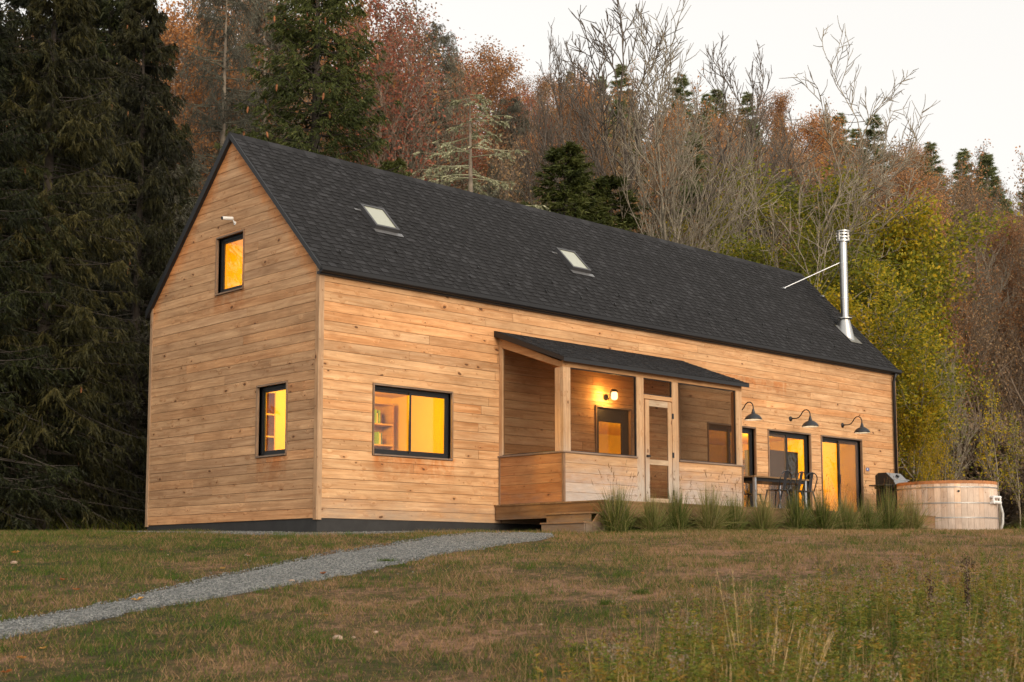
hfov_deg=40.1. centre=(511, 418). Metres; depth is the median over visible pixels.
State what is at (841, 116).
pine tree
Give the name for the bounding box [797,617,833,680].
dry grass stalks
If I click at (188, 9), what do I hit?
autumn tree
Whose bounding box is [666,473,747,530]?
ornamental grass
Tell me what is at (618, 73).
pine tree
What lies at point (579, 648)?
grass tussock
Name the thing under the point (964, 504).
hot tub
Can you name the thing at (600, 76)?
pine tree
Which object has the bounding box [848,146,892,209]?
hill tree
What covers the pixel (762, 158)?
hill tree
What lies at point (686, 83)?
pine tree
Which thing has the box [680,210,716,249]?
hill tree
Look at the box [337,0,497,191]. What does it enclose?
autumn tree
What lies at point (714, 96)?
pine tree
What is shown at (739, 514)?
ornamental grass
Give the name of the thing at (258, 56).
autumn tree
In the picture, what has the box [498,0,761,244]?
bare tree
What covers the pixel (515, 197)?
hill tree
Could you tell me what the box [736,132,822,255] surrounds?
hill tree
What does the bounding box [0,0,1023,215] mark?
sky
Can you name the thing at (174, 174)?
lichen spruce
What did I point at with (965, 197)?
hill tree
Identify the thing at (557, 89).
hill tree
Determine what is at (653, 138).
hill tree
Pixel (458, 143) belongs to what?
hill tree
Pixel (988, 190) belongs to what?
pine tree
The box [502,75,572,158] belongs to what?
hill tree
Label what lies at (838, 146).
hill tree
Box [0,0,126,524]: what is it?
spruce tree
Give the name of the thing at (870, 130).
pine tree
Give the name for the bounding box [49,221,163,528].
lichen spruce
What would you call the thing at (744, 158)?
hill tree
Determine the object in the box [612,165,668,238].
hill tree
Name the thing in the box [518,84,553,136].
hill tree
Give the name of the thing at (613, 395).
porch light
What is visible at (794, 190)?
pine tree
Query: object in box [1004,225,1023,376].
hill tree
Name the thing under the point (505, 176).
hill tree
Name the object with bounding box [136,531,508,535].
gravel margin
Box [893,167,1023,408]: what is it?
hill tree
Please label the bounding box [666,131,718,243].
pine tree
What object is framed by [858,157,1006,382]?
hill tree
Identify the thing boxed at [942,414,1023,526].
shrub
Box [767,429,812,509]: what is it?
sliding door
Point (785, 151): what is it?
hill tree
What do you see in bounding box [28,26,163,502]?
spruce tree
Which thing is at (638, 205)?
hill tree
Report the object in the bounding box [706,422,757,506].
sliding door
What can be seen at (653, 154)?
hill tree
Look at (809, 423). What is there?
wall lamp
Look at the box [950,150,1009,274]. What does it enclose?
hill tree
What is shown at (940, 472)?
shrub
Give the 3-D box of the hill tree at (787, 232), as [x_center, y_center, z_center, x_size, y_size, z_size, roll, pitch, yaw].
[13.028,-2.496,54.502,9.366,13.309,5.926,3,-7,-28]
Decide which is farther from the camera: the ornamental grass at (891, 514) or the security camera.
the ornamental grass at (891, 514)
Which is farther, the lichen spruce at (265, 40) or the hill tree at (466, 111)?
the hill tree at (466, 111)
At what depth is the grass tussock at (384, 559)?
18.73 m
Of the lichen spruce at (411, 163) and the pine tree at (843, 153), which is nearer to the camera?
the lichen spruce at (411, 163)
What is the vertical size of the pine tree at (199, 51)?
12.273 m
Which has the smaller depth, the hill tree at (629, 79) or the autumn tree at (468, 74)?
the autumn tree at (468, 74)
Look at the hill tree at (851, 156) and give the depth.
93.03 m
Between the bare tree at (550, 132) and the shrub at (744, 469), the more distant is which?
the bare tree at (550, 132)
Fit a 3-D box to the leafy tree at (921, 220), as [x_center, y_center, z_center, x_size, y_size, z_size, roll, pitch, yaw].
[11.964,-2.406,46.594,7.980,13.349,8.257,-2,-6,15]
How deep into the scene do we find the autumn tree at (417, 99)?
61.50 m
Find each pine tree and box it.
[184,30,202,139]
[565,71,575,122]
[583,75,618,169]
[604,63,649,163]
[607,98,644,176]
[612,116,659,226]
[648,74,698,173]
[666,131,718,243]
[671,177,718,246]
[689,115,714,167]
[697,94,720,143]
[709,88,729,139]
[730,119,756,208]
[734,91,772,173]
[760,175,808,270]
[829,112,858,184]
[835,138,854,174]
[849,128,871,168]
[857,114,896,188]
[916,155,934,179]
[921,141,956,212]
[927,172,945,216]
[944,148,977,207]
[950,155,970,205]
[965,154,1014,218]
[969,152,1021,247]
[974,187,1001,268]
[999,198,1014,227]
[1017,180,1023,223]
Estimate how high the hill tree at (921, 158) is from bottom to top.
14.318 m
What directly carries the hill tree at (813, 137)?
on the ground at (364, 619)
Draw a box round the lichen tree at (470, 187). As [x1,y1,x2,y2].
[412,94,547,209]
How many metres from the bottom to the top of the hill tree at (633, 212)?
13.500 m
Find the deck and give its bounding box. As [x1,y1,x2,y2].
[494,500,935,530]
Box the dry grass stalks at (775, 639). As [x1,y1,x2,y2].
[766,610,794,681]
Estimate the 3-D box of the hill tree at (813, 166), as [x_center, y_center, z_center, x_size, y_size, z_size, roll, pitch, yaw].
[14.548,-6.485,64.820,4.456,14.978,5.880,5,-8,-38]
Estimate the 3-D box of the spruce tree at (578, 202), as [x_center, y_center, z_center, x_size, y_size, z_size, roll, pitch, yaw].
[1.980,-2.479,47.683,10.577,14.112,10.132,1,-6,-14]
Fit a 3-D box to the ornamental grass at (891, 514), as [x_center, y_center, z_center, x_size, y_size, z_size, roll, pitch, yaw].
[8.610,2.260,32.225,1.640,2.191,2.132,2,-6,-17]
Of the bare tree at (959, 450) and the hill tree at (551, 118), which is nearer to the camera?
the bare tree at (959, 450)
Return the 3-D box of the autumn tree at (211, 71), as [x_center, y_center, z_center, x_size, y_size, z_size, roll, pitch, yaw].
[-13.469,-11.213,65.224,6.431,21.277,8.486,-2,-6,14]
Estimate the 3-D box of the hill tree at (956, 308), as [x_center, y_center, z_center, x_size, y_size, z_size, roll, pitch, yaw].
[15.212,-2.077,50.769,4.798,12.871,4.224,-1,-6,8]
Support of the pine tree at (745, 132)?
on the ground at (364, 619)
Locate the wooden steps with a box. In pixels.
[540,512,603,532]
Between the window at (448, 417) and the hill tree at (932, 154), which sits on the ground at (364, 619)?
the hill tree at (932, 154)
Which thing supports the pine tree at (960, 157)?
on the ground at (364, 619)
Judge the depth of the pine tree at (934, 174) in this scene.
103.29 m
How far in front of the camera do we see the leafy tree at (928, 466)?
40.80 m
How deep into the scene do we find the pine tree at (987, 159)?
111.56 m
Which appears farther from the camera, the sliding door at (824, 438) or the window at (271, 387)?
the sliding door at (824, 438)
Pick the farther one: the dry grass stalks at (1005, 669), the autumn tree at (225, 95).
the autumn tree at (225, 95)
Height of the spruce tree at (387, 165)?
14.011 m
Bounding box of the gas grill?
[869,473,909,512]
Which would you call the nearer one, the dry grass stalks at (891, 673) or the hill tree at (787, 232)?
the dry grass stalks at (891, 673)
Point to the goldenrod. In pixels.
(707, 665)
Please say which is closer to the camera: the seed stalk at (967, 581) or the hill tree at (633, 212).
the seed stalk at (967, 581)
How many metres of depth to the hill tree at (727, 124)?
95.70 m
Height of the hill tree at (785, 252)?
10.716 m
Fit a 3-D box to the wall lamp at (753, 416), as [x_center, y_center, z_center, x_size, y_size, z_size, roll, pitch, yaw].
[5.632,-0.175,33.676,0.424,0.449,0.811,6,-8,-43]
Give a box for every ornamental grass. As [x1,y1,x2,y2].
[577,463,651,532]
[630,478,684,531]
[652,471,709,530]
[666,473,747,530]
[715,474,761,530]
[736,474,792,529]
[773,474,833,529]
[794,475,857,529]
[828,478,874,529]
[849,481,901,529]
[851,471,930,529]
[881,483,945,529]
[1011,499,1023,528]
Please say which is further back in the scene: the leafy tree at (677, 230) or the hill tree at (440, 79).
the hill tree at (440, 79)
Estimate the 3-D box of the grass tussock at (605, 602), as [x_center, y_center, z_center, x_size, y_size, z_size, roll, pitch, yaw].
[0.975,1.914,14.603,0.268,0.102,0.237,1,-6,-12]
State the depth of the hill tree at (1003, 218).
92.36 m
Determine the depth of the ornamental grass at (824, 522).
30.16 m
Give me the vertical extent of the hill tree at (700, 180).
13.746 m
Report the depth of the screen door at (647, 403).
29.10 m
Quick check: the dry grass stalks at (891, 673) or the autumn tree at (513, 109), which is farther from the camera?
the autumn tree at (513, 109)
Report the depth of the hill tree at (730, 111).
92.21 m
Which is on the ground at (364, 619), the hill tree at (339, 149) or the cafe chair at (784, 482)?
the hill tree at (339, 149)
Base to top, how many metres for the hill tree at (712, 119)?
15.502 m
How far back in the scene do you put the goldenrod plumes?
9.72 m
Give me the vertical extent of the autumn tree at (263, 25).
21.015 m
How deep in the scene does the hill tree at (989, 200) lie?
77.57 m
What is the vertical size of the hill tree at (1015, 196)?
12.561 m
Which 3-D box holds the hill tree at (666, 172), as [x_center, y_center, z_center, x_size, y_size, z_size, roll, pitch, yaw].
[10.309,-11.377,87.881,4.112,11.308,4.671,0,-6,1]
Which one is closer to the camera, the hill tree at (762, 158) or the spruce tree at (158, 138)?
the spruce tree at (158, 138)
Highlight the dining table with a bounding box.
[744,475,808,509]
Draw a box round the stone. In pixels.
[332,635,342,639]
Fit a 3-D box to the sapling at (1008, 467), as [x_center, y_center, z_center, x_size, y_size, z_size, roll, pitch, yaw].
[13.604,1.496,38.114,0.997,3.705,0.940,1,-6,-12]
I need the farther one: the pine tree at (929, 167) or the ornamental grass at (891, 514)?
the pine tree at (929, 167)
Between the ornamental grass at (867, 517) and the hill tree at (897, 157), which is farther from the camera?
the hill tree at (897, 157)
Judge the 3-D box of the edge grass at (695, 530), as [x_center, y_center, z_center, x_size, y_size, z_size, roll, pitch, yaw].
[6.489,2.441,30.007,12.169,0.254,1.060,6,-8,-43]
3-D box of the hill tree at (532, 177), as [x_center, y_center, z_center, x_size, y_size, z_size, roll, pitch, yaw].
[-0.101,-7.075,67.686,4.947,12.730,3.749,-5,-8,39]
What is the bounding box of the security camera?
[221,216,235,224]
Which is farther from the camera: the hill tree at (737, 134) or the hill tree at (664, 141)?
the hill tree at (664, 141)
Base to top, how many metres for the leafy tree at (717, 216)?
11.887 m
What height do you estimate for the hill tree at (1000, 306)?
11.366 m
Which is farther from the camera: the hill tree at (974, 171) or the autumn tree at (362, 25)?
the hill tree at (974, 171)
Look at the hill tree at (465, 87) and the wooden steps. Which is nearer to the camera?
the wooden steps
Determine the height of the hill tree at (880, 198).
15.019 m
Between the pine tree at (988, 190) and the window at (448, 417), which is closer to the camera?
the window at (448, 417)
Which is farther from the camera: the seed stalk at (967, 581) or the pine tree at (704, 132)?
the pine tree at (704, 132)
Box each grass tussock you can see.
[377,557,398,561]
[557,644,606,651]
[591,598,619,604]
[631,588,652,593]
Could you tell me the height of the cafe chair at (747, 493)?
0.876 m
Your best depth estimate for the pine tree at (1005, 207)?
106.58 m
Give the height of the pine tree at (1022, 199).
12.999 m
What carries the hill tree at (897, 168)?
on the ground at (364, 619)
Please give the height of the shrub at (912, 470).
3.311 m
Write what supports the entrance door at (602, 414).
in the house
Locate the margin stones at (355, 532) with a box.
[60,530,482,534]
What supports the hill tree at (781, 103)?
on the ground at (364, 619)
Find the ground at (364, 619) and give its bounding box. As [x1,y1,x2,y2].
[0,157,1023,681]
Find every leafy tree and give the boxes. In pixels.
[660,214,690,244]
[678,150,1022,407]
[700,195,732,255]
[714,212,999,486]
[793,156,994,476]
[810,248,972,481]
[896,359,951,481]
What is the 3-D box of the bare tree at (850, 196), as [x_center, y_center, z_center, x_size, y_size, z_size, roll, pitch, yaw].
[9.826,-4.371,45.765,8.966,16.966,11.222,1,-6,-11]
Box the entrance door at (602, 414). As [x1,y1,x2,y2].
[594,405,631,493]
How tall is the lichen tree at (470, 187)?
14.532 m
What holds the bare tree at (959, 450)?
on the ground at (364, 619)
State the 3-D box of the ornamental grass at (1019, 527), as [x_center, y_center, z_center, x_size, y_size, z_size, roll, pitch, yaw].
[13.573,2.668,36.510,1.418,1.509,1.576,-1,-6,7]
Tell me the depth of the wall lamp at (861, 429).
36.74 m
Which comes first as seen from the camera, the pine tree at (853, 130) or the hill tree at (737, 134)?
the hill tree at (737, 134)
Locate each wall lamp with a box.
[742,402,761,420]
[789,409,818,427]
[841,416,869,433]
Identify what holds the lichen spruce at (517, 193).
on the ground at (364, 619)
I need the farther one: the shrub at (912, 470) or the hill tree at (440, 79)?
the hill tree at (440, 79)
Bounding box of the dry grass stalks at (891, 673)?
[875,667,903,681]
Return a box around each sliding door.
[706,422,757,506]
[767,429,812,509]
[821,435,863,511]
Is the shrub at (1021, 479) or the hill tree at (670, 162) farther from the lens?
the hill tree at (670, 162)
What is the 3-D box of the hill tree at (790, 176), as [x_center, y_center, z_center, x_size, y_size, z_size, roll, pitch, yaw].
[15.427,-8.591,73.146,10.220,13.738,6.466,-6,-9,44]
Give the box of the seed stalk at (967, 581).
[958,554,973,618]
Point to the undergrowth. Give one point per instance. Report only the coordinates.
(106, 528)
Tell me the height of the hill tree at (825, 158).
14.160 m
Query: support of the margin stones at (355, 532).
on the gravel margin at (301, 532)
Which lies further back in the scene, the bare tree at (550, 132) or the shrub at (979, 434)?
the bare tree at (550, 132)
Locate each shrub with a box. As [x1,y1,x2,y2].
[724,443,769,505]
[898,451,931,480]
[921,438,1005,504]
[931,439,957,480]
[938,437,987,479]
[941,411,1023,527]
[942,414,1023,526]
[950,413,1023,528]
[973,419,1023,528]
[992,427,1023,528]
[1001,448,1023,523]
[1007,486,1023,527]
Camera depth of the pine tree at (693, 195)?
56.59 m
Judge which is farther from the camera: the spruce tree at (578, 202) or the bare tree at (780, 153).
the bare tree at (780, 153)
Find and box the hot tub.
[896,480,1003,530]
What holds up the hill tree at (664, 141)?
on the ground at (364, 619)
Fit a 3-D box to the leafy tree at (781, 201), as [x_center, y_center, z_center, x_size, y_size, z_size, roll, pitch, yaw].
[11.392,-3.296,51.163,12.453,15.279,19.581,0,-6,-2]
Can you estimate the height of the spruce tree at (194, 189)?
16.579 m
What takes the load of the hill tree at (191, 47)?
on the ground at (364, 619)
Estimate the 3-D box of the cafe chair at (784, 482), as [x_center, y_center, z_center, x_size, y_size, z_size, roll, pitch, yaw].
[5.875,1.594,31.006,0.483,0.876,0.534,6,-8,-43]
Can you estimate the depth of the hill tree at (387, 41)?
126.24 m
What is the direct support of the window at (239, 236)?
in the house
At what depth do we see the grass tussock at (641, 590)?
15.48 m
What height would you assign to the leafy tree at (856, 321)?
9.140 m
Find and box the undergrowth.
[0,516,1021,530]
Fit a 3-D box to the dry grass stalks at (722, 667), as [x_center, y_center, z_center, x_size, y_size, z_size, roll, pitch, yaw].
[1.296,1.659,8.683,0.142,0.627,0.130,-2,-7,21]
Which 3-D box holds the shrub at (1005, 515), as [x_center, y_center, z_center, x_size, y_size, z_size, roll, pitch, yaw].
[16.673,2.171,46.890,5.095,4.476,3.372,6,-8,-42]
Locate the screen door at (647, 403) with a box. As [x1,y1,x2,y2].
[644,399,673,502]
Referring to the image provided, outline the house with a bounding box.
[145,132,901,532]
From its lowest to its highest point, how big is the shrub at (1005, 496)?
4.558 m
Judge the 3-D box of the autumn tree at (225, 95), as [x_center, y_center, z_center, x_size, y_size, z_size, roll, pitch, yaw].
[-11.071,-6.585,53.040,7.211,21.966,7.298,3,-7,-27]
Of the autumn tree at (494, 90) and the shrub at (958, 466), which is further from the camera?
the autumn tree at (494, 90)
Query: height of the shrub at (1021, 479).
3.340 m
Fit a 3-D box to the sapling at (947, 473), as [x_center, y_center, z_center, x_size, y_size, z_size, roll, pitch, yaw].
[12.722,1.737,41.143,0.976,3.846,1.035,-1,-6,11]
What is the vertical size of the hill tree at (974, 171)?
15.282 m
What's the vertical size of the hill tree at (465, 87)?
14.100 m
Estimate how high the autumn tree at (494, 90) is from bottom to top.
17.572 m
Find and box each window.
[215,229,244,295]
[255,381,288,457]
[371,383,452,460]
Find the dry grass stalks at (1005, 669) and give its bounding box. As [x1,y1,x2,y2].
[980,648,1023,681]
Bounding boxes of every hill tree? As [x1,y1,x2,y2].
[171,8,205,110]
[320,106,357,162]
[328,127,365,163]
[372,26,400,67]
[415,50,466,129]
[423,101,487,186]
[439,143,500,192]
[443,52,482,149]
[449,68,487,133]
[466,88,513,174]
[472,124,562,211]
[477,80,563,186]
[483,182,539,204]
[486,75,529,166]
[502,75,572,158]
[506,132,559,198]
[507,73,556,118]
[516,144,561,202]
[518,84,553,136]
[528,91,578,150]
[539,65,582,142]
[564,82,627,171]
[594,176,656,233]
[608,167,671,233]
[612,59,651,165]
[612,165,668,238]
[629,149,664,222]
[633,120,691,235]
[638,138,755,241]
[642,104,689,216]
[642,120,658,195]
[644,118,740,234]
[645,91,711,229]
[647,151,696,211]
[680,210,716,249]
[681,69,756,225]
[694,120,772,240]
[700,86,771,184]
[701,174,880,268]
[709,110,749,158]
[716,119,747,225]
[721,129,770,186]
[725,114,754,153]
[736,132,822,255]
[740,137,896,234]
[742,141,775,234]
[748,88,804,177]
[748,190,855,271]
[755,107,850,216]
[760,124,844,260]
[760,242,808,266]
[766,118,817,227]
[783,105,834,182]
[800,124,841,194]
[810,97,875,215]
[820,128,868,229]
[843,136,951,277]
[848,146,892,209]
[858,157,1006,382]
[863,139,928,254]
[870,134,910,216]
[880,190,1000,424]
[883,144,957,245]
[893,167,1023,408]
[907,140,944,177]
[912,164,1023,517]
[929,168,1004,351]
[931,177,1023,427]
[935,169,978,389]
[944,139,998,353]
[944,234,1023,433]
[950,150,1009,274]
[961,176,1012,308]
[966,236,1023,423]
[968,207,1023,443]
[991,196,1022,269]
[992,198,1012,317]
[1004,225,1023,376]
[1005,186,1023,213]
[1012,146,1023,216]
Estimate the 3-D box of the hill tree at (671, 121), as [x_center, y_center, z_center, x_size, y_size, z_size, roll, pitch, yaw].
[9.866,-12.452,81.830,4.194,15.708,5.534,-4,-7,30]
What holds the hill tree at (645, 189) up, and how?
on the ground at (364, 619)
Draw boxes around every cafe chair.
[744,483,761,506]
[764,470,791,507]
[778,471,805,507]
[791,472,817,508]
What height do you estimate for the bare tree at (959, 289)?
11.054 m
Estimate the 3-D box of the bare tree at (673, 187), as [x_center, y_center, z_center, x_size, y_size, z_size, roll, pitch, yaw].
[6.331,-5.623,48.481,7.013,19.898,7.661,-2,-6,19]
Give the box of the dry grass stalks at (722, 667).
[712,644,731,681]
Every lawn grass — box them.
[0,528,1011,531]
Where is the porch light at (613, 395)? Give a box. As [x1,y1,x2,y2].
[603,389,617,400]
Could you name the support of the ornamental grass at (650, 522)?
on the ground at (364, 619)
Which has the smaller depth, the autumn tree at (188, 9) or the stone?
the stone
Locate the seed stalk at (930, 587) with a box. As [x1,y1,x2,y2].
[921,572,942,626]
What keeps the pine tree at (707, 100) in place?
on the ground at (364, 619)
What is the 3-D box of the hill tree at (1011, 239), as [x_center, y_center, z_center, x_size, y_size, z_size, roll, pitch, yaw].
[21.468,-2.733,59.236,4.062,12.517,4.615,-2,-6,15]
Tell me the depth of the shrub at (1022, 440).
46.16 m
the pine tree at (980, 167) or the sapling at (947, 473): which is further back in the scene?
the pine tree at (980, 167)
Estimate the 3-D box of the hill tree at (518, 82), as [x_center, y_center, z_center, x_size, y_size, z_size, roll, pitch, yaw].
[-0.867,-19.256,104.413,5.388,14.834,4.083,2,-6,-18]
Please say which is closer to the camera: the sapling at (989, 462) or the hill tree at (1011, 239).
the sapling at (989, 462)
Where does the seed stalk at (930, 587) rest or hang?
on the ground at (364, 619)
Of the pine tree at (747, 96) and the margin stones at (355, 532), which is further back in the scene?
the pine tree at (747, 96)
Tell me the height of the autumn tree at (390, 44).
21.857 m
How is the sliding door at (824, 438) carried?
in the house
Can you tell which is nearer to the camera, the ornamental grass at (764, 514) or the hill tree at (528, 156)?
the ornamental grass at (764, 514)
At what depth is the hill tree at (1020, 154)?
75.74 m
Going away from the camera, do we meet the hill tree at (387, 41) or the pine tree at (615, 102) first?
the pine tree at (615, 102)
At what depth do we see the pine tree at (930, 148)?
111.32 m
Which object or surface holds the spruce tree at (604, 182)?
on the ground at (364, 619)
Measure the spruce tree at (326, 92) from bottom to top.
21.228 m
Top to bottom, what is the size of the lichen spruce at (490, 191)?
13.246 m
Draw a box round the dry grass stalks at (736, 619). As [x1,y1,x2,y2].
[716,567,753,679]
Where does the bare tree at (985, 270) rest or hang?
on the ground at (364, 619)
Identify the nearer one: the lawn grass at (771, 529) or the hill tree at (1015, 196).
the lawn grass at (771, 529)
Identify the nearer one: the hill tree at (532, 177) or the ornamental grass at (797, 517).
the ornamental grass at (797, 517)
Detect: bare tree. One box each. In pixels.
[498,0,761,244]
[499,18,617,204]
[600,0,806,258]
[684,15,949,349]
[697,31,837,257]
[911,217,981,352]
[916,339,984,479]
[941,214,1019,399]
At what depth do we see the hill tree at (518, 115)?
76.58 m
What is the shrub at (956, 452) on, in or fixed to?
on the ground at (364, 619)
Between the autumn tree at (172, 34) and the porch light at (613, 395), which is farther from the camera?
the autumn tree at (172, 34)
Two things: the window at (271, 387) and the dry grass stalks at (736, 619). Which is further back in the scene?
the window at (271, 387)
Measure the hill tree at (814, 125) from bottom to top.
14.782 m
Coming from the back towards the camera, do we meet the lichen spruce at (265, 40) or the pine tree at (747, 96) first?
the pine tree at (747, 96)
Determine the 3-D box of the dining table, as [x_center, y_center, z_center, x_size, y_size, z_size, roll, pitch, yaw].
[5.817,1.746,31.954,2.100,0.770,0.835,6,-8,-43]
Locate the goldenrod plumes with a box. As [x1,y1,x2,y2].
[534,537,1023,681]
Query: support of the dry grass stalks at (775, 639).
on the ground at (364, 619)
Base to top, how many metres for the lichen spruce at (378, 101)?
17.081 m
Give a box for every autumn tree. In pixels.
[138,0,269,195]
[146,0,241,208]
[167,0,286,209]
[173,3,267,175]
[187,1,311,164]
[208,0,366,158]
[291,0,414,164]
[314,17,479,193]
[324,0,458,185]
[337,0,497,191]
[399,3,497,192]
[405,21,483,189]
[443,34,551,193]
[477,95,541,204]
[519,66,669,210]
[543,64,627,199]
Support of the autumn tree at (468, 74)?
on the ground at (364, 619)
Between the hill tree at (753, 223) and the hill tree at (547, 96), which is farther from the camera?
the hill tree at (547, 96)
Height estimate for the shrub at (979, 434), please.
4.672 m
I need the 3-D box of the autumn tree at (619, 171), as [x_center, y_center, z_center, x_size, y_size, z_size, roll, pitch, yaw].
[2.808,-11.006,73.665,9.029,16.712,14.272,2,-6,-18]
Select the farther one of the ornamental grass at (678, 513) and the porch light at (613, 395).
the porch light at (613, 395)
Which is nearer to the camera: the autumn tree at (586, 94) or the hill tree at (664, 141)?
the autumn tree at (586, 94)
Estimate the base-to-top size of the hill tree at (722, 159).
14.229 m
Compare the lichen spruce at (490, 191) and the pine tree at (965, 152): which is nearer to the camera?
the lichen spruce at (490, 191)
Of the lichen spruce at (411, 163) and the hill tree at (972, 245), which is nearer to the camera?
the lichen spruce at (411, 163)
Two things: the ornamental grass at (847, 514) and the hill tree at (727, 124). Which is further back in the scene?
the hill tree at (727, 124)
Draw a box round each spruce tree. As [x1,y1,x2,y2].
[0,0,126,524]
[0,0,149,530]
[0,1,96,530]
[1,0,201,527]
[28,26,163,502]
[49,0,196,530]
[138,109,201,335]
[213,0,412,176]
[378,157,413,175]
[520,140,626,227]
[585,174,657,236]
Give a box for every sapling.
[932,415,961,480]
[969,375,1011,529]
[995,411,1023,528]
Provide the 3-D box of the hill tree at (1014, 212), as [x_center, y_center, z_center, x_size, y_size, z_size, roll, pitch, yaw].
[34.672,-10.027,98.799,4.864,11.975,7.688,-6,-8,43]
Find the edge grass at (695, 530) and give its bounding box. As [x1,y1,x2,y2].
[630,528,856,532]
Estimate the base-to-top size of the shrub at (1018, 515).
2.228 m
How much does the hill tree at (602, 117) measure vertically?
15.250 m
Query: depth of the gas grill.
36.29 m
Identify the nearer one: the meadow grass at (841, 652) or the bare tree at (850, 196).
the meadow grass at (841, 652)
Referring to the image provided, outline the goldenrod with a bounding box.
[528,542,1023,681]
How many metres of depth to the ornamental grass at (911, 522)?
32.66 m
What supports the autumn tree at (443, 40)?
on the ground at (364, 619)
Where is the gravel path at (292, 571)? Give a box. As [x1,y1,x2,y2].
[0,533,553,638]
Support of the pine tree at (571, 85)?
on the ground at (364, 619)
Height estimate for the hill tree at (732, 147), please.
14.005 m
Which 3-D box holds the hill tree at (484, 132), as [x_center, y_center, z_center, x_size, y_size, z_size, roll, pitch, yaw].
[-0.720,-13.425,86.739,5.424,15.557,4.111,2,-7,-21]
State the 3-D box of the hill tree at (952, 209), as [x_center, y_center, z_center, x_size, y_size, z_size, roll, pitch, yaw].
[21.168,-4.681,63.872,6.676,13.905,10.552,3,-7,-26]
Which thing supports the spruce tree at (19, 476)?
on the ground at (364, 619)
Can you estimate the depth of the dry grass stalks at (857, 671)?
8.48 m
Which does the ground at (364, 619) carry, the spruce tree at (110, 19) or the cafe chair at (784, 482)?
the spruce tree at (110, 19)
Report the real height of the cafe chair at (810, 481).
0.876 m
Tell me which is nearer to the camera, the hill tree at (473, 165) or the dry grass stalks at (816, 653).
the dry grass stalks at (816, 653)
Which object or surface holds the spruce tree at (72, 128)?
on the ground at (364, 619)
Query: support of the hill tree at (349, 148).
on the ground at (364, 619)
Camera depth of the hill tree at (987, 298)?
54.55 m
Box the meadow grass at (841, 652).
[483,568,1023,681]
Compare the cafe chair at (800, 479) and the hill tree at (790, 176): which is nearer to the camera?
the cafe chair at (800, 479)
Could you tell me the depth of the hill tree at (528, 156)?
71.40 m
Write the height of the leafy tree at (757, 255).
10.848 m
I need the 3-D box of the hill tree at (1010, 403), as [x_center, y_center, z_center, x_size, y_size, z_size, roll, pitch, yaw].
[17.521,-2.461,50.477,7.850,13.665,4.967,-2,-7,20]
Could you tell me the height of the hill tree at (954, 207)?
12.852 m
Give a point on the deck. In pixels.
(522, 511)
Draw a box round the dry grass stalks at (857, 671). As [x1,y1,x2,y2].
[848,656,886,681]
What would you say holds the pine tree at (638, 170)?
on the ground at (364, 619)
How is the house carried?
on the ground at (364, 619)
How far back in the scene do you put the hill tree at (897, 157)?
91.61 m
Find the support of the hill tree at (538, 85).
on the ground at (364, 619)
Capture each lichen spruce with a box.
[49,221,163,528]
[68,147,209,528]
[190,0,321,211]
[344,56,409,163]
[385,108,449,183]
[474,184,517,202]
[481,167,539,204]

